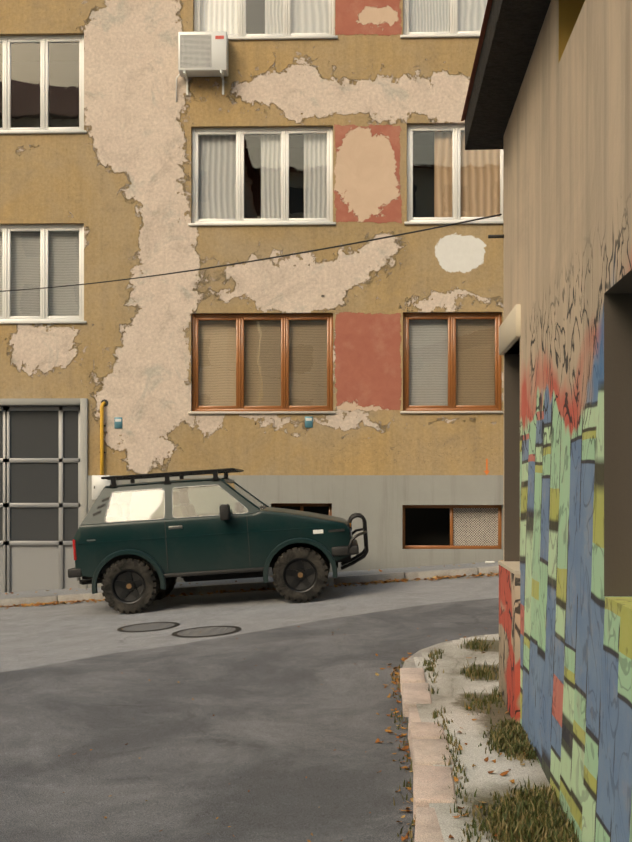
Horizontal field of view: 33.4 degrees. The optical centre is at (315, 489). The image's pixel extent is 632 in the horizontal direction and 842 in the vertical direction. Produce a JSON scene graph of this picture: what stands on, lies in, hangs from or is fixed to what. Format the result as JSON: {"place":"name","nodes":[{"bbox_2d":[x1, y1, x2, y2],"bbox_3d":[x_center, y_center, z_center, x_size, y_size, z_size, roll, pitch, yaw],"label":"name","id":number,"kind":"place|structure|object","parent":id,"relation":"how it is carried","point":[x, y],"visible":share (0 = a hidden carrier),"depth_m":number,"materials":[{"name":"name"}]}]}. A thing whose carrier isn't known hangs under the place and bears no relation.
{"place":"outdoors","nodes":[
{"label":"outdoors","id":0,"kind":"place"},
{"bbox_2d":[0,575,498,841],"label":"road","id":1,"kind":"structure","parent":0,"point":[276,729],"depth_m":7.90,"materials":[{"name":"grey asphalt"}]},
{"bbox_2d":[117,622,240,636],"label":"manhole covers","id":2,"kind":"object","parent":1,"relation":"on","point":[206,631],"visible":0.9,"depth_m":11.71,"materials":[{"name":"grey metal"}]},
{"bbox_2d":[68,468,368,613],"bbox_3d":[-1.299,0.630,14.267,3.972,1.782,2.060,-4,0,2],"label":"car","id":3,"kind":"object","parent":1,"relation":"on","point":[136,565],"visible":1,"depth_m":13.47,"materials":[{"name":"green metal"}]},
{"bbox_2d":[0,566,498,607],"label":"kerb","id":4,"kind":"structure","parent":1,"relation":"on","point":[246,586],"depth_m":15.18,"materials":[{"name":"concrete"}]},
{"bbox_2d":[0,0,502,592],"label":"back building","id":5,"kind":"structure","parent":1,"relation":"on","point":[320,124],"depth_m":16.04,"materials":[{"name":"paint"}]},
{"bbox_2d":[92,475,111,499],"bbox_3d":[-3.243,-0.030,15.955,0.280,0.368,0.162,0,0,2],"label":"meter box","id":6,"kind":"object","parent":5,"relation":"attached to","point":[99,484],"visible":0.71,"depth_m":15.88,"materials":[{"name":"grey"}]},
{"bbox_2d":[99,399,107,474],"bbox_3d":[-3.237,-0.769,16.051,0.147,1.209,0.102,0,0,-45],"label":"gas pipe","id":7,"kind":"object","parent":5,"relation":"attached to","point":[104,402],"visible":0.96,"depth_m":15.98,"materials":[{"name":"yellow metal"}]},
{"bbox_2d":[176,31,227,101],"bbox_3d":[-1.733,-6.361,15.881,0.810,0.954,0.328,0,0,2],"label":"air conditioner","id":8,"kind":"object","parent":5,"relation":"attached to","point":[202,54],"visible":0.98,"depth_m":15.72,"materials":[{"name":"white metal"}]},
{"bbox_2d":[114,416,488,474],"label":"wall signs","id":9,"kind":"object","parent":5,"relation":"attached to","point":[308,422],"visible":0.98,"depth_m":15.96,"materials":[{"name":"blue"}]},
{"bbox_2d":[0,560,537,841],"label":"fallen leaves","id":10,"kind":"object","parent":1,"relation":"on","point":[486,759],"visible":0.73,"depth_m":9.56,"materials":[{"name":"brown plant"}]},
{"bbox_2d":[400,635,484,841],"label":"kerb","id":11,"kind":"structure","parent":1,"relation":"on","point":[427,746],"depth_m":6.40,"materials":[{"name":"beige concrete"}]},
{"bbox_2d":[391,634,578,841],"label":"grass tufts","id":12,"kind":"object","parent":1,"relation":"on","point":[506,822],"visible":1,"depth_m":5.66,"materials":[{"name":"green plant"}]},
{"bbox_2d":[0,561,498,598],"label":"pavement","id":13,"kind":"structure","parent":0,"point":[200,583],"depth_m":15.61,"materials":[{"name":"grey concrete"}]},
{"bbox_2d":[414,634,574,841],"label":"pavement","id":14,"kind":"structure","parent":0,"point":[452,683],"depth_m":7.00,"materials":[{"name":"concrete"}]},
{"bbox_2d":[461,0,631,841],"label":"building","id":15,"kind":"structure","parent":14,"relation":"on","point":[547,109],"depth_m":5.36,"materials":[{"name":"painted plaster"},{"name":"wood"},{"name":"roof tile"}]},
{"bbox_2d":[0,214,501,291],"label":"overhead cable","id":16,"kind":"object","parent":15,"relation":"attached to","point":[276,256],"visible":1,"depth_m":9.89,"materials":[{"name":"black plastic"}]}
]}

